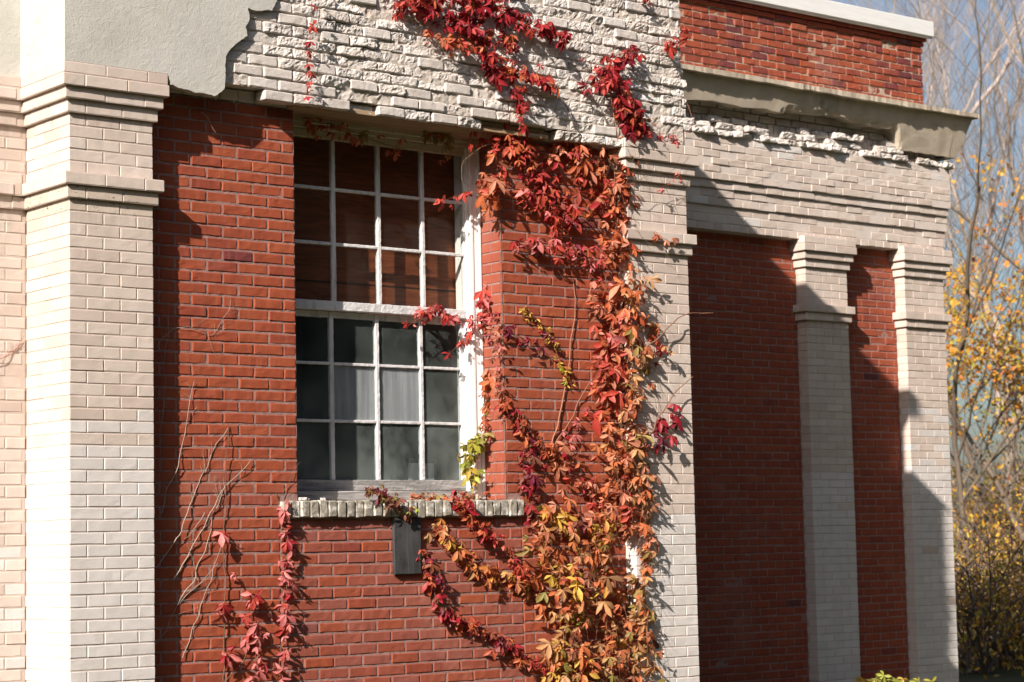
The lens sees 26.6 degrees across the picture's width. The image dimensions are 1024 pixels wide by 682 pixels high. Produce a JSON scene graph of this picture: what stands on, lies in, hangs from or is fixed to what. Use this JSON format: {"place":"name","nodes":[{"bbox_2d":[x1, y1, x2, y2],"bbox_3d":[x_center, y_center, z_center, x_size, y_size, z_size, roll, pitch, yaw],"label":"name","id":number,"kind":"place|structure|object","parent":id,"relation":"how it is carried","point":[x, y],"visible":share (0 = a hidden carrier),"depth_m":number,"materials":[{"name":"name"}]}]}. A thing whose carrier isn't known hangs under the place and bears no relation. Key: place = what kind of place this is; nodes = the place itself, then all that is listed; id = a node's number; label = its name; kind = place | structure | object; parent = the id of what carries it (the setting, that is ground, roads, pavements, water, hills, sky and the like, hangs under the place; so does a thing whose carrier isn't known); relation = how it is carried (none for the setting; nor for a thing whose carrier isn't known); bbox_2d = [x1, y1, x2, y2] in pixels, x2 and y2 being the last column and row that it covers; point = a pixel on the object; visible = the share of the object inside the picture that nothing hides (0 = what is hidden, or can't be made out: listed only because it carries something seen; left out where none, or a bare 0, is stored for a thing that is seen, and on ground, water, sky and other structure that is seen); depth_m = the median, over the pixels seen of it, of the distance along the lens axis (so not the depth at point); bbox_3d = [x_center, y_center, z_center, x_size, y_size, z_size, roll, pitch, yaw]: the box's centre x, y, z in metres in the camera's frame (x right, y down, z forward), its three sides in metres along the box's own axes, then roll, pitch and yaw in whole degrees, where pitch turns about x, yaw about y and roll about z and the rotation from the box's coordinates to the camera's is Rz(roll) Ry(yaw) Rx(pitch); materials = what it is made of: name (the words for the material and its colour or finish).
{"place":"outdoors","nodes":[
{"label":"outdoors","id":0,"kind":"place"},
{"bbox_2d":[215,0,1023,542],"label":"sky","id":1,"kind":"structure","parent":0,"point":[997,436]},
{"bbox_2d":[955,545,1023,681],"bbox_3d":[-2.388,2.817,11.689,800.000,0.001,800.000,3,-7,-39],"label":"ground","id":2,"kind":"structure","parent":0,"point":[1013,674],"depth_m":25.81,"materials":[{"name":"green soil"}]},
{"bbox_2d":[0,0,978,681],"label":"brick building","id":3,"kind":"structure","parent":2,"relation":"on","point":[802,472],"depth_m":14.03,"materials":[{"name":"red brick"}]},
{"bbox_2d":[0,337,23,358],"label":"bare vine","id":4,"kind":"object","parent":3,"relation":"attached to","point":[11,350],"visible":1,"depth_m":12.30,"materials":[{"name":"beige plant"}]},
{"bbox_2d":[154,299,240,482],"bbox_3d":[-1.827,0.317,12.543,0.617,1.154,0.028,3,-7,-39],"label":"bare vine","id":5,"kind":"object","parent":3,"relation":"attached to","point":[166,378],"visible":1,"depth_m":12.44,"materials":[{"name":"brown plant"}]},
{"bbox_2d":[155,383,250,657],"bbox_3d":[-1.780,1.025,12.502,0.641,1.588,0.028,3,-7,-39],"label":"bare vine","id":6,"kind":"object","parent":3,"relation":"attached to","point":[221,492],"visible":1,"depth_m":12.46,"materials":[{"name":"brown plant"}]},
{"bbox_2d":[212,429,242,681],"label":"creeper","id":7,"kind":"object","parent":3,"relation":"attached to","point":[226,658],"visible":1,"depth_m":12.52,"materials":[{"name":"red plant"}]},
{"bbox_2d":[224,589,268,681],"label":"creeper","id":8,"kind":"object","parent":3,"relation":"attached to","point":[253,638],"visible":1,"depth_m":12.60,"materials":[{"name":"red plant"}]},
{"bbox_2d":[272,461,300,681],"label":"creeper","id":9,"kind":"object","parent":3,"relation":"attached to","point":[286,545],"visible":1,"depth_m":12.78,"materials":[{"name":"red plant"}]},
{"bbox_2d":[297,497,306,500],"bbox_3d":[-1.261,0.948,12.966,0.057,0.020,0.040,3,-7,-39],"label":"mortar chip","id":10,"kind":"object","parent":3,"relation":"on","point":[301,498],"visible":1,"depth_m":12.96,"materials":[{"name":"concrete"}]},
{"bbox_2d":[303,0,317,101],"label":"creeper","id":11,"kind":"object","parent":3,"relation":"attached to","point":[314,29],"visible":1,"depth_m":13.03,"materials":[{"name":"red plant"}]},
{"bbox_2d":[293,117,485,500],"bbox_3d":[-0.865,-0.194,13.764,1.596,2.419,0.205,3,-7,-39],"label":"window","id":12,"kind":"structure","parent":3,"relation":"in","point":[372,243],"depth_m":13.87,"materials":[{"name":"white paint"}]},
{"bbox_2d":[301,117,499,211],"bbox_3d":[-0.688,-1.185,13.784,1.509,0.665,0.259,2,-6,-32],"label":"creeper","id":13,"kind":"object","parent":3,"relation":"attached to","point":[360,140],"visible":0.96,"depth_m":13.91,"materials":[{"name":"red plant"}]},
{"bbox_2d":[392,517,420,574],"bbox_3d":[-0.651,1.265,13.384,0.206,0.353,0.028,3,-7,-39],"label":"wooden board","id":14,"kind":"object","parent":3,"relation":"attached to","point":[406,542],"visible":1,"depth_m":13.37,"materials":[{"name":"grey wood"}]},
{"bbox_2d":[403,458,435,479],"bbox_3d":[-0.601,0.888,14.168,0.260,0.235,0.025,3,-7,-39],"label":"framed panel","id":15,"kind":"object","parent":3,"relation":"attached to","point":[410,469],"visible":0.48,"depth_m":14.14,"materials":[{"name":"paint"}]},
{"bbox_2d":[363,484,488,524],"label":"creeper","id":16,"kind":"object","parent":3,"relation":"attached to","point":[383,496],"visible":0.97,"depth_m":13.31,"materials":[{"name":"red plant"}]},
{"bbox_2d":[402,284,492,359],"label":"creeper","id":17,"kind":"object","parent":3,"relation":"attached to","point":[481,317],"visible":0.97,"depth_m":14.02,"materials":[{"name":"red plant"}]},
{"bbox_2d":[457,369,494,492],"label":"creeper","id":18,"kind":"object","parent":3,"relation":"attached to","point":[474,444],"visible":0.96,"depth_m":13.99,"materials":[{"name":"yellow plant"}]},
{"bbox_2d":[416,549,551,675],"bbox_3d":[-0.182,1.730,13.697,1.063,0.833,0.153,3,-7,-39],"label":"creeper","id":19,"kind":"object","parent":3,"relation":"attached to","point":[499,642],"visible":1,"depth_m":13.60,"materials":[{"name":"red plant"}]},
{"bbox_2d":[422,518,552,623],"bbox_3d":[-0.146,1.468,13.754,1.011,0.693,0.184,3,-7,-39],"label":"creeper","id":20,"kind":"object","parent":3,"relation":"attached to","point":[458,556],"visible":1,"depth_m":13.68,"materials":[{"name":"orange plant"}]},
{"bbox_2d":[448,489,534,583],"bbox_3d":[-0.132,1.249,13.737,0.651,0.615,0.141,3,-7,-39],"label":"creeper","id":21,"kind":"object","parent":3,"relation":"attached to","point":[489,536],"visible":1,"depth_m":13.70,"materials":[{"name":"red plant"}]},
{"bbox_2d":[392,0,609,138],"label":"creeper","id":22,"kind":"object","parent":3,"relation":"attached to","point":[465,24],"visible":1,"depth_m":13.92,"materials":[{"name":"red plant"}]},
{"bbox_2d":[485,326,555,526],"bbox_3d":[0.058,0.557,14.044,0.506,1.300,0.205,3,-7,-39],"label":"creeper","id":23,"kind":"object","parent":3,"relation":"attached to","point":[506,406],"visible":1,"depth_m":13.99,"materials":[{"name":"red plant"}]},
{"bbox_2d":[487,306,574,388],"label":"creeper","id":24,"kind":"object","parent":3,"relation":"attached to","point":[548,340],"visible":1,"depth_m":14.20,"materials":[{"name":"red plant"}]},
{"bbox_2d":[475,118,676,675],"bbox_3d":[0.438,0.322,14.278,1.575,3.888,0.368,2,-6,-28],"label":"creeper","id":25,"kind":"object","parent":3,"relation":"attached to","point":[623,454],"visible":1,"depth_m":14.44,"materials":[{"name":"red plant"}]},
{"bbox_2d":[514,488,665,681],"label":"creeper","id":26,"kind":"object","parent":3,"relation":"attached to","point":[557,653],"visible":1,"depth_m":14.14,"materials":[{"name":"orange plant"}]},
{"bbox_2d":[575,0,697,146],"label":"creeper","id":27,"kind":"object","parent":3,"relation":"attached to","point":[628,111],"visible":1,"depth_m":14.60,"materials":[{"name":"red plant"}]},
{"bbox_2d":[632,148,685,280],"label":"creeper","id":28,"kind":"object","parent":3,"relation":"attached to","point":[656,237],"visible":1,"depth_m":14.81,"materials":[{"name":"red plant"}]},
{"bbox_2d":[645,376,692,454],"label":"creeper","id":29,"kind":"object","parent":3,"relation":"attached to","point":[661,429],"visible":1,"depth_m":14.66,"materials":[{"name":"red plant"}]},
{"bbox_2d":[638,313,705,366],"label":"creeper","id":30,"kind":"object","parent":3,"relation":"attached to","point":[658,349],"visible":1,"depth_m":14.71,"materials":[{"name":"red plant"}]},
{"bbox_2d":[855,670,936,681],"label":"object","id":31,"kind":"object","parent":2,"relation":"on","point":[861,679],"visible":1,"depth_m":18.27,"materials":[{"name":"green plant"}]},
{"bbox_2d":[831,0,1021,564],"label":"maple tree","id":32,"kind":"object","parent":2,"relation":"on","point":[966,107],"visible":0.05,"depth_m":55.92,"materials":[{"name":"brown plant"}]},
{"bbox_2d":[830,0,1023,500],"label":"maple tree","id":33,"kind":"object","parent":2,"relation":"on","point":[998,324],"visible":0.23,"depth_m":53.53,"materials":[{"name":"brown plant"}]},
{"bbox_2d":[841,0,1023,555],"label":"maple tree","id":34,"kind":"object","parent":2,"relation":"on","point":[1006,453],"visible":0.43,"depth_m":43.57,"materials":[{"name":"brown plant"}]},
{"bbox_2d":[855,0,1023,112],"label":"maple tree","id":35,"kind":"object","parent":2,"relation":"on","point":[989,90],"visible":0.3,"depth_m":56.65,"materials":[{"name":"brown plant"}]},
{"bbox_2d":[859,0,1023,538],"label":"maple tree","id":36,"kind":"object","parent":2,"relation":"on","point":[984,155],"visible":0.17,"depth_m":64.02,"materials":[{"name":"brown plant"}]},
{"bbox_2d":[865,0,1023,561],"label":"maple tree","id":37,"kind":"object","parent":2,"relation":"on","point":[968,453],"visible":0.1,"depth_m":41.26,"materials":[{"name":"brown plant"}]},
{"bbox_2d":[889,0,1023,633],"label":"maple tree","id":38,"kind":"object","parent":2,"relation":"on","point":[953,410],"visible":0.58,"depth_m":36.17,"materials":[{"name":"yellow plant"}]},
{"bbox_2d":[914,0,1023,445],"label":"maple tree","id":39,"kind":"object","parent":2,"relation":"on","point":[1001,166],"visible":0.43,"depth_m":64.21,"materials":[{"name":"brown plant"}]},
{"bbox_2d":[936,0,1023,357],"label":"maple tree","id":40,"kind":"object","parent":2,"relation":"on","point":[1013,172],"visible":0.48,"depth_m":62.51,"materials":[{"name":"brown plant"}]},
{"bbox_2d":[943,112,1023,546],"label":"maple tree","id":41,"kind":"object","parent":2,"relation":"on","point":[980,455],"visible":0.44,"depth_m":37.04,"materials":[{"name":"yellow plant"}]},
{"bbox_2d":[950,404,1023,571],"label":"shrub","id":42,"kind":"object","parent":2,"relation":"on","point":[986,478],"visible":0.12,"depth_m":48.45,"materials":[{"name":"yellow plant"}]},
{"bbox_2d":[950,424,1023,607],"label":"shrub","id":43,"kind":"object","parent":2,"relation":"on","point":[996,466],"visible":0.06,"depth_m":50.50,"materials":[{"name":"yellow plant"}]},
{"bbox_2d":[951,427,1023,630],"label":"shrub","id":44,"kind":"object","parent":2,"relation":"on","point":[977,526],"visible":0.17,"depth_m":37.42,"materials":[{"name":"yellow plant"}]},
{"bbox_2d":[951,435,1023,625],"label":"shrub","id":45,"kind":"object","parent":2,"relation":"on","point":[995,517],"visible":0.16,"depth_m":38.65,"materials":[{"name":"yellow plant"}]},
{"bbox_2d":[951,406,1023,618],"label":"shrub","id":46,"kind":"object","parent":2,"relation":"on","point":[993,497],"visible":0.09,"depth_m":42.58,"materials":[{"name":"yellow plant"}]},
{"bbox_2d":[952,467,1023,666],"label":"shrub","id":47,"kind":"object","parent":2,"relation":"on","point":[991,559],"visible":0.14,"depth_m":28.19,"materials":[{"name":"yellow plant"}]},
{"bbox_2d":[952,396,1023,543],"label":"shrub","id":48,"kind":"object","parent":2,"relation":"on","point":[1017,455],"visible":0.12,"depth_m":48.44,"materials":[{"name":"yellow plant"}]},
{"bbox_2d":[953,503,1023,679],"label":"shrub","id":49,"kind":"object","parent":2,"relation":"on","point":[967,653],"visible":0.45,"depth_m":26.05,"materials":[{"name":"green plant"}]},
{"bbox_2d":[953,479,1023,669],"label":"shrub","id":50,"kind":"object","parent":2,"relation":"on","point":[1005,657],"visible":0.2,"depth_m":27.29,"materials":[{"name":"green plant"}]},
{"bbox_2d":[953,427,1023,551],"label":"shrub","id":51,"kind":"object","parent":2,"relation":"on","point":[997,499],"visible":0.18,"depth_m":44.29,"materials":[{"name":"yellow plant"}]},
{"bbox_2d":[977,1,1023,82],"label":"maple tree","id":52,"kind":"object","parent":2,"relation":"on","point":[1008,41],"visible":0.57,"depth_m":60.92,"materials":[{"name":"brown plant"}]}
]}

